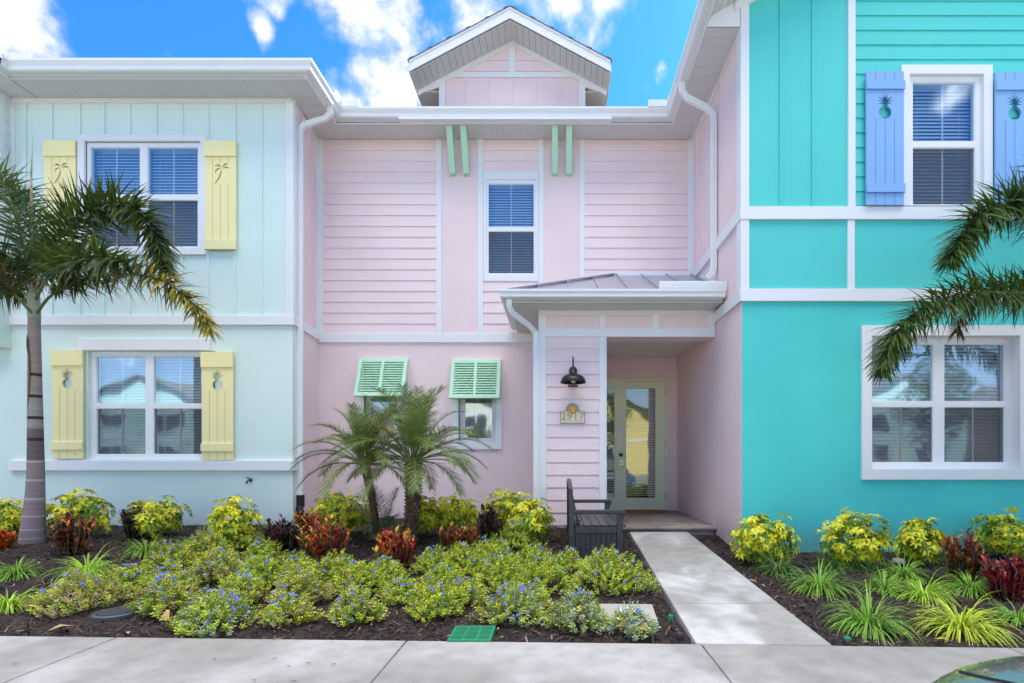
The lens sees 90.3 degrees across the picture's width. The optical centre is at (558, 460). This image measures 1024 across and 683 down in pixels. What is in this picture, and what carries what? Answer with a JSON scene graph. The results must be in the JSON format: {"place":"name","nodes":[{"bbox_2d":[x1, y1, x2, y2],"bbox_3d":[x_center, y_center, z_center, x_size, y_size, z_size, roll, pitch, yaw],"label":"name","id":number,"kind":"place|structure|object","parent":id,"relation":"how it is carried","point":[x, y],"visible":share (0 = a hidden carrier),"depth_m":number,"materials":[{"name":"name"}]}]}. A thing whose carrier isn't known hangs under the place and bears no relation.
{"place":"outdoors","nodes":[
{"label":"outdoors","id":0,"kind":"place"},
{"bbox_2d":[0,0,697,105],"label":"sky","id":1,"kind":"structure","parent":0,"point":[362,49],"materials":[{"name":"blue"}]},
{"bbox_2d":[0,636,1023,682],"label":"sidewalk","id":2,"kind":"structure","parent":0,"point":[99,660],"depth_m":2.89,"materials":[{"name":"concrete"}]},
{"bbox_2d":[0,517,1023,648],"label":"mulch bed","id":3,"kind":"object","parent":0,"point":[447,628],"visible":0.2,"depth_m":4.08,"materials":[{"name":"brown wood"}]},
{"bbox_2d":[0,529,18,549],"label":"croton shrub","id":4,"kind":"object","parent":3,"relation":"on","point":[7,540],"visible":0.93,"depth_m":5.91,"materials":[{"name":"red plant"}]},
{"bbox_2d":[0,496,23,536],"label":"variegated shrub","id":5,"kind":"object","parent":3,"relation":"on","point":[10,514],"visible":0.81,"depth_m":6.43,"materials":[{"name":"yellow plant"}]},
{"bbox_2d":[0,556,47,582],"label":"grass clump","id":6,"kind":"object","parent":3,"relation":"on","point":[16,571],"visible":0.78,"depth_m":4.84,"materials":[{"name":"green plant"}]},
{"bbox_2d":[0,584,49,614],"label":"grass clump","id":7,"kind":"object","parent":3,"relation":"on","point":[6,604],"visible":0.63,"depth_m":3.96,"materials":[{"name":"green plant"}]},
{"bbox_2d":[46,507,97,555],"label":"croton shrub","id":8,"kind":"object","parent":3,"relation":"on","point":[71,536],"visible":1,"depth_m":5.68,"materials":[{"name":"red plant"}]},
{"bbox_2d":[19,566,140,619],"bbox_3d":[-3.800,1.012,3.969,0.733,0.366,0.602,0,0,0],"label":"flower clump","id":9,"kind":"object","parent":3,"relation":"on","point":[43,598],"visible":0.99,"depth_m":3.92,"materials":[{"name":"green plant"}]},
{"bbox_2d":[46,488,115,534],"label":"variegated shrub","id":10,"kind":"object","parent":3,"relation":"on","point":[86,506],"visible":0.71,"depth_m":6.48,"materials":[{"name":"yellow plant"}]},
{"bbox_2d":[34,541,130,584],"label":"grass clump","id":11,"kind":"object","parent":3,"relation":"on","point":[81,568],"visible":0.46,"depth_m":4.84,"materials":[{"name":"green plant"}]},
{"bbox_2d":[0,141,225,544],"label":"palm tree","id":12,"kind":"object","parent":3,"relation":"on","point":[51,255],"visible":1,"depth_m":6.11,"materials":[{"name":"green plant"}]},
{"bbox_2d":[91,606,142,622],"bbox_3d":[-3.313,1.170,3.813,0.300,0.081,0.300,0,0,0],"label":"drain cover","id":13,"kind":"object","parent":3,"relation":"on","point":[113,614],"visible":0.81,"depth_m":3.74,"materials":[{"name":"grey plastic"}]},
{"bbox_2d":[117,503,150,540],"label":"croton shrub","id":14,"kind":"object","parent":3,"relation":"on","point":[132,534],"visible":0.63,"depth_m":6.42,"materials":[{"name":"green plant"}]},
{"bbox_2d":[115,532,178,559],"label":"grass clump","id":15,"kind":"object","parent":3,"relation":"on","point":[145,548],"visible":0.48,"depth_m":5.67,"materials":[{"name":"green plant"}]},
{"bbox_2d":[117,495,192,538],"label":"variegated shrub","id":16,"kind":"object","parent":3,"relation":"on","point":[160,517],"visible":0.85,"depth_m":6.49,"materials":[{"name":"yellow plant"}]},
{"bbox_2d":[159,610,177,620],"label":"dry leaf","id":17,"kind":"object","parent":3,"relation":"on","point":[167,615],"visible":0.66,"depth_m":3.61,"materials":[{"name":"beige plant"}]},
{"bbox_2d":[175,536,204,549],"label":"grass clump","id":18,"kind":"object","parent":3,"relation":"on","point":[187,541],"visible":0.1,"depth_m":5.92,"materials":[{"name":"green plant"}]},
{"bbox_2d":[162,583,265,638],"bbox_3d":[-2.422,1.030,3.516,0.611,0.349,0.518,0,0,0],"label":"flower clump","id":19,"kind":"object","parent":3,"relation":"on","point":[226,604],"visible":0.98,"depth_m":3.46,"materials":[{"name":"green plant"}]},
{"bbox_2d":[205,494,265,547],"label":"variegated shrub","id":20,"kind":"object","parent":3,"relation":"on","point":[235,513],"visible":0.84,"depth_m":5.91,"materials":[{"name":"yellow plant"}]},
{"bbox_2d":[261,513,302,553],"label":"croton shrub","id":21,"kind":"object","parent":3,"relation":"on","point":[284,533],"visible":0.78,"depth_m":5.65,"materials":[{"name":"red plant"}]},
{"bbox_2d":[291,506,324,543],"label":"croton shrub","id":22,"kind":"object","parent":3,"relation":"on","point":[304,520],"visible":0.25,"depth_m":6.14,"materials":[{"name":"brown plant"}]},
{"bbox_2d":[294,514,353,563],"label":"croton shrub","id":23,"kind":"object","parent":3,"relation":"on","point":[330,541],"visible":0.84,"depth_m":5.33,"materials":[{"name":"red plant"}]},
{"bbox_2d":[99,516,587,627],"bbox_3d":[-1.929,0.923,4.878,4.558,0.562,2.916,0,0,0],"label":"flowering ground cover","id":24,"kind":"object","parent":3,"relation":"on","point":[249,579],"visible":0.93,"depth_m":4.41,"materials":[{"name":"green plant"}]},
{"bbox_2d":[308,487,378,534],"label":"variegated shrub","id":25,"kind":"object","parent":3,"relation":"on","point":[350,519],"visible":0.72,"depth_m":6.59,"materials":[{"name":"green plant"}]},
{"bbox_2d":[288,399,423,543],"bbox_3d":[-2.418,0.118,6.170,1.679,1.798,1.677,0,0,0],"label":"dwarf date palm","id":26,"kind":"object","parent":3,"relation":"on","point":[365,431],"visible":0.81,"depth_m":6.01,"materials":[{"name":"green plant"}]},
{"bbox_2d":[322,581,389,626],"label":"flower clump","id":27,"kind":"object","parent":3,"relation":"on","point":[364,606],"visible":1,"depth_m":3.64,"materials":[{"name":"green plant"}]},
{"bbox_2d":[345,485,421,539],"bbox_3d":[-2.226,0.653,6.194,1.076,0.724,0.726,0,0,0],"label":"palm offshoot","id":28,"kind":"object","parent":3,"relation":"on","point":[387,521],"visible":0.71,"depth_m":6.28,"materials":[{"name":"green plant"}]},
{"bbox_2d":[371,525,416,568],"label":"croton shrub","id":29,"kind":"object","parent":3,"relation":"on","point":[395,546],"visible":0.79,"depth_m":5.12,"materials":[{"name":"red plant"}]},
{"bbox_2d":[319,382,497,542],"bbox_3d":[-1.759,0.030,6.070,2.178,1.984,1.873,0,0,0],"label":"dwarf date palm","id":30,"kind":"object","parent":3,"relation":"on","point":[413,422],"visible":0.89,"depth_m":5.95,"materials":[{"name":"green plant"}]},
{"bbox_2d":[401,492,443,536],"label":"variegated shrub","id":31,"kind":"object","parent":3,"relation":"on","point":[428,519],"visible":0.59,"depth_m":6.60,"materials":[{"name":"green plant"}]},
{"bbox_2d":[436,521,478,555],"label":"croton shrub","id":32,"kind":"object","parent":3,"relation":"on","point":[462,535],"visible":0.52,"depth_m":5.48,"materials":[{"name":"red plant"}]},
{"bbox_2d":[434,491,481,534],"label":"variegated shrub","id":33,"kind":"object","parent":3,"relation":"on","point":[459,513],"visible":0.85,"depth_m":6.66,"materials":[{"name":"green plant"}]},
{"bbox_2d":[447,626,495,641],"bbox_3d":[-0.564,1.162,3.342,0.279,0.066,0.286,0,0,0],"label":"valve box","id":34,"kind":"object","parent":3,"relation":"on","point":[474,634],"visible":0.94,"depth_m":3.30,"materials":[{"name":"green plastic"}]},
{"bbox_2d":[477,501,502,546],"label":"croton shrub","id":35,"kind":"object","parent":3,"relation":"on","point":[488,522],"visible":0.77,"depth_m":5.99,"materials":[{"name":"brown plant"}]},
{"bbox_2d":[483,487,530,527],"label":"variegated shrub","id":36,"kind":"object","parent":3,"relation":"on","point":[505,503],"visible":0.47,"depth_m":7.16,"materials":[{"name":"yellow plant"}]},
{"bbox_2d":[466,576,549,627],"bbox_3d":[-0.315,1.027,3.712,0.574,0.351,0.530,0,0,34],"label":"flower clump","id":37,"kind":"object","parent":3,"relation":"on","point":[507,598],"visible":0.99,"depth_m":3.63,"materials":[{"name":"green plant"}]},
{"bbox_2d":[33,546,1014,641],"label":"fallen leaves","id":38,"kind":"object","parent":3,"relation":"on","point":[59,625],"visible":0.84,"depth_m":3.44,"materials":[{"name":"brown plant"}]},
{"bbox_2d":[503,495,555,543],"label":"variegated shrub","id":39,"kind":"object","parent":3,"relation":"on","point":[528,518],"visible":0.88,"depth_m":6.13,"materials":[{"name":"yellow plant"}]},
{"bbox_2d":[540,581,608,635],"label":"flower clump","id":40,"kind":"object","parent":3,"relation":"on","point":[592,607],"visible":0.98,"depth_m":3.48,"materials":[{"name":"green plant"}]},
{"bbox_2d":[566,478,625,556],"bbox_3d":[0.436,0.685,6.350,0.643,0.920,1.564,0,0,0],"label":"garden bench","id":41,"kind":"object","parent":3,"relation":"on","point":[600,528],"visible":0.88,"depth_m":5.60,"materials":[{"name":"grey wood"}]},
{"bbox_2d":[566,542,660,595],"bbox_3d":[0.473,0.954,4.529,0.862,0.443,0.704,0,0,0],"label":"flower clump","id":42,"kind":"object","parent":3,"relation":"on","point":[590,566],"visible":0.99,"depth_m":4.38,"materials":[{"name":"green plant"}]},
{"bbox_2d":[599,604,657,629],"bbox_3d":[0.521,1.169,3.731,0.422,0.131,0.451,0,0,0],"label":"cleanout pad","id":43,"kind":"object","parent":3,"relation":"on","point":[611,608],"visible":0.36,"depth_m":3.79,"materials":[{"name":"concrete"}]},
{"bbox_2d":[597,598,660,641],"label":"flower clump","id":44,"kind":"object","parent":3,"relation":"on","point":[623,616],"visible":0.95,"depth_m":3.36,"materials":[{"name":"green plant"}]},
{"bbox_2d":[668,613,673,621],"bbox_3d":[0.827,1.155,3.723,0.040,0.067,0.040,0,0,0],"label":"sprinkler head","id":45,"kind":"object","parent":3,"relation":"on","point":[670,616],"visible":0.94,"depth_m":3.71},
{"bbox_2d":[675,632,682,640],"bbox_3d":[0.798,1.161,3.333,0.052,0.067,0.052,0,0,0],"label":"sprinkler head","id":46,"kind":"object","parent":3,"relation":"on","point":[678,636],"visible":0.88,"depth_m":3.31,"materials":[{"name":"black plastic"}]},
{"bbox_2d":[727,513,800,564],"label":"variegated shrub","id":47,"kind":"object","parent":3,"relation":"on","point":[763,543],"visible":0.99,"depth_m":5.53,"materials":[{"name":"yellow plant"}]},
{"bbox_2d":[749,555,809,579],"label":"grass clump","id":48,"kind":"object","parent":3,"relation":"on","point":[780,570],"visible":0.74,"depth_m":5.16,"materials":[{"name":"green plant"}]},
{"bbox_2d":[777,557,862,600],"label":"grass clump","id":49,"kind":"object","parent":3,"relation":"on","point":[819,583],"visible":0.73,"depth_m":4.47,"materials":[{"name":"green plant"}]},
{"bbox_2d":[806,550,858,575],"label":"grass clump","id":50,"kind":"object","parent":3,"relation":"on","point":[833,566],"visible":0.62,"depth_m":5.30,"materials":[{"name":"green plant"}]},
{"bbox_2d":[843,635,850,642],"bbox_3d":[1.870,1.161,3.276,0.044,0.067,0.044,0,0,0],"label":"sprinkler head","id":51,"kind":"object","parent":3,"relation":"on","point":[847,637],"visible":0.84,"depth_m":3.26},
{"bbox_2d":[817,507,899,567],"bbox_3d":[3.186,0.841,5.490,0.826,0.672,0.721,0,0,0],"label":"variegated shrub","id":52,"kind":"object","parent":3,"relation":"on","point":[859,542],"visible":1,"depth_m":5.35,"materials":[{"name":"yellow plant"}]},
{"bbox_2d":[831,553,886,574],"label":"grass clump","id":53,"kind":"object","parent":3,"relation":"on","point":[858,564],"visible":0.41,"depth_m":5.31,"materials":[{"name":"green plant"}]},
{"bbox_2d":[814,578,929,646],"bbox_3d":[2.186,1.159,3.544,0.816,0.626,0.807,0,0,0],"label":"grass clump","id":54,"kind":"object","parent":3,"relation":"on","point":[873,623],"visible":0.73,"depth_m":3.50,"materials":[{"name":"green plant"}]},
{"bbox_2d":[855,564,912,597],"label":"grass clump","id":55,"kind":"object","parent":3,"relation":"on","point":[883,585],"visible":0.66,"depth_m":4.53,"materials":[{"name":"green plant"}]},
{"bbox_2d":[891,558,905,564],"bbox_3d":[3.780,1.119,5.625,0.146,0.077,0.148,0,0,0],"label":"stone","id":56,"kind":"object","parent":3,"relation":"on","point":[900,560],"visible":0.77,"depth_m":5.58,"materials":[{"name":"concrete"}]},
{"bbox_2d":[869,553,936,586],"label":"grass clump","id":57,"kind":"object","parent":3,"relation":"on","point":[905,573],"visible":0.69,"depth_m":4.99,"materials":[{"name":"green plant"}]},
{"bbox_2d":[893,517,952,566],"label":"variegated shrub","id":58,"kind":"object","parent":3,"relation":"on","point":[924,545],"visible":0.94,"depth_m":5.52,"materials":[{"name":"yellow plant"}]},
{"bbox_2d":[872,567,973,609],"bbox_3d":[3.087,1.175,4.307,0.695,0.523,0.744,0,0,0],"label":"grass clump","id":59,"kind":"object","parent":3,"relation":"on","point":[918,589],"visible":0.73,"depth_m":4.23,"materials":[{"name":"green plant"}]},
{"bbox_2d":[860,154,1023,386],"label":"palm tree","id":60,"kind":"object","parent":3,"relation":"on","point":[978,224],"visible":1,"depth_m":4.91,"materials":[{"name":"green plant"}]},
{"bbox_2d":[898,591,1023,647],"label":"grass clump","id":61,"kind":"object","parent":3,"relation":"on","point":[963,624],"visible":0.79,"depth_m":3.44,"materials":[{"name":"green plant"}]},
{"bbox_2d":[937,526,993,583],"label":"croton shrub","id":62,"kind":"object","parent":3,"relation":"on","point":[969,559],"visible":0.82,"depth_m":4.73,"materials":[{"name":"red plant"}]},
{"bbox_2d":[933,562,1001,600],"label":"grass clump","id":63,"kind":"object","parent":3,"relation":"on","point":[976,586],"visible":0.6,"depth_m":4.46,"materials":[{"name":"green plant"}]},
{"bbox_2d":[968,506,1023,558],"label":"variegated shrub","id":64,"kind":"object","parent":3,"relation":"on","point":[1006,539],"visible":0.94,"depth_m":5.90,"materials":[{"name":"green plant"}]},
{"bbox_2d":[979,552,1023,601],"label":"croton shrub","id":65,"kind":"object","parent":3,"relation":"on","point":[1002,580],"visible":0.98,"depth_m":4.21,"materials":[{"name":"red plant"}]},
{"bbox_2d":[981,594,1023,627],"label":"grass clump","id":66,"kind":"object","parent":3,"relation":"on","point":[1014,616],"visible":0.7,"depth_m":3.68,"materials":[{"name":"green plant"}]},
{"bbox_2d":[630,532,831,645],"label":"walkway","id":67,"kind":"structure","parent":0,"point":[709,596],"depth_m":4.08,"materials":[{"name":"concrete"}]},
{"bbox_2d":[930,655,1023,682],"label":"parked car","id":68,"kind":"object","parent":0,"point":[1006,670],"visible":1,"depth_m":1.48,"materials":[{"name":"silver metal"}]},
{"bbox_3d":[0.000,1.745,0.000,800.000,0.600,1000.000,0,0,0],"label":"ground","id":69,"kind":"structure","parent":0,"visible":0},
{"bbox_2d":[0,52,358,525],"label":"townhouse","id":70,"kind":"structure","parent":69,"relation":"on","point":[147,399],"depth_m":7.65,"materials":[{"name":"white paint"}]},
{"bbox_2d":[0,55,36,348],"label":"townhouse","id":71,"kind":"structure","parent":70,"relation":"attached to","point":[9,89],"depth_m":7.53,"materials":[{"name":"white paint"}]},
{"bbox_2d":[87,143,199,247],"bbox_3d":[-6.261,-4.005,8.112,1.819,1.688,0.900,0,0,0],"label":"window","id":72,"kind":"structure","parent":70,"relation":"in","point":[173,169],"depth_m":7.69,"materials":[{"name":"glass"}]},
{"bbox_2d":[91,352,214,458],"bbox_3d":[-6.199,-0.840,8.150,1.890,1.688,0.900,0,0,0],"label":"window","id":73,"kind":"structure","parent":70,"relation":"in","point":[145,405],"depth_m":7.72,"materials":[{"name":"glass"}]},
{"bbox_2d":[293,5,741,548],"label":"townhouse","id":74,"kind":"structure","parent":69,"relation":"on","point":[506,220],"depth_m":8.61,"materials":[{"name":"pink paint"}]},
{"bbox_2d":[366,369,401,439],"bbox_3d":[-2.990,-0.982,8.757,0.719,1.368,0.155,0,0,0],"label":"window","id":75,"kind":"structure","parent":74,"relation":"in","point":[380,407],"depth_m":8.81,"materials":[{"name":"grey glass"}]},
{"bbox_2d":[459,368,494,440],"bbox_3d":[-1.385,-0.982,8.757,0.701,1.368,0.155,0,0,0],"label":"window","id":76,"kind":"structure","parent":74,"relation":"in","point":[479,416],"depth_m":8.81,"materials":[{"name":"white plastic"}]},
{"bbox_2d":[486,180,535,274],"bbox_3d":[-0.799,-3.960,9.070,0.910,1.694,0.900,0,0,0],"label":"window","id":77,"kind":"structure","parent":74,"relation":"in","point":[510,204],"depth_m":8.64,"materials":[{"name":"glass"}]},
{"bbox_2d":[560,403,584,423],"bbox_3d":[0.211,-0.685,7.385,0.359,0.299,0.031,0,0,0],"label":"house number sign","id":78,"kind":"object","parent":74,"relation":"attached to","point":[572,414],"visible":1,"depth_m":7.37,"materials":[{"name":"white ceramic"}]},
{"bbox_2d":[560,356,585,386],"bbox_3d":[0.214,-1.283,7.193,0.362,0.415,0.409,0,0,0],"label":"wall lamp","id":79,"kind":"object","parent":74,"relation":"attached to","point":[572,378],"visible":1,"depth_m":7.12,"materials":[{"name":"black metal"}]},
{"bbox_2d":[617,382,665,509],"bbox_3d":[1.600,-0.285,9.697,0.925,2.450,0.136,0,0,0],"label":"front door","id":80,"kind":"structure","parent":74,"relation":"in","point":[623,503],"depth_m":9.71,"materials":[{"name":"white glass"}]},
{"bbox_2d":[625,510,665,512],"bbox_3d":[1.611,0.947,9.410,0.713,0.015,0.380,0,0,0],"label":"doormat","id":81,"kind":"object","parent":74,"relation":"on","point":[644,511],"visible":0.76,"depth_m":9.34,"materials":[{"name":"fabric"}]},
{"bbox_2d":[648,0,1023,552],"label":"townhouse","id":82,"kind":"structure","parent":69,"relation":"on","point":[877,137],"depth_m":6.38,"materials":[{"name":"teal paint"}]},
{"bbox_2d":[872,338,1009,468],"bbox_3d":[4.897,-0.741,6.940,2.076,1.892,0.900,0,0,0],"label":"window","id":83,"kind":"structure","parent":82,"relation":"in","point":[948,407],"depth_m":6.51,"materials":[{"name":"glass"}]},
{"bbox_2d":[910,77,980,204],"bbox_3d":[4.875,-4.019,6.842,1.000,1.729,0.900,0,0,0],"label":"window","id":84,"kind":"structure","parent":82,"relation":"in","point":[945,112],"depth_m":6.41,"materials":[{"name":"glass"}]}
]}

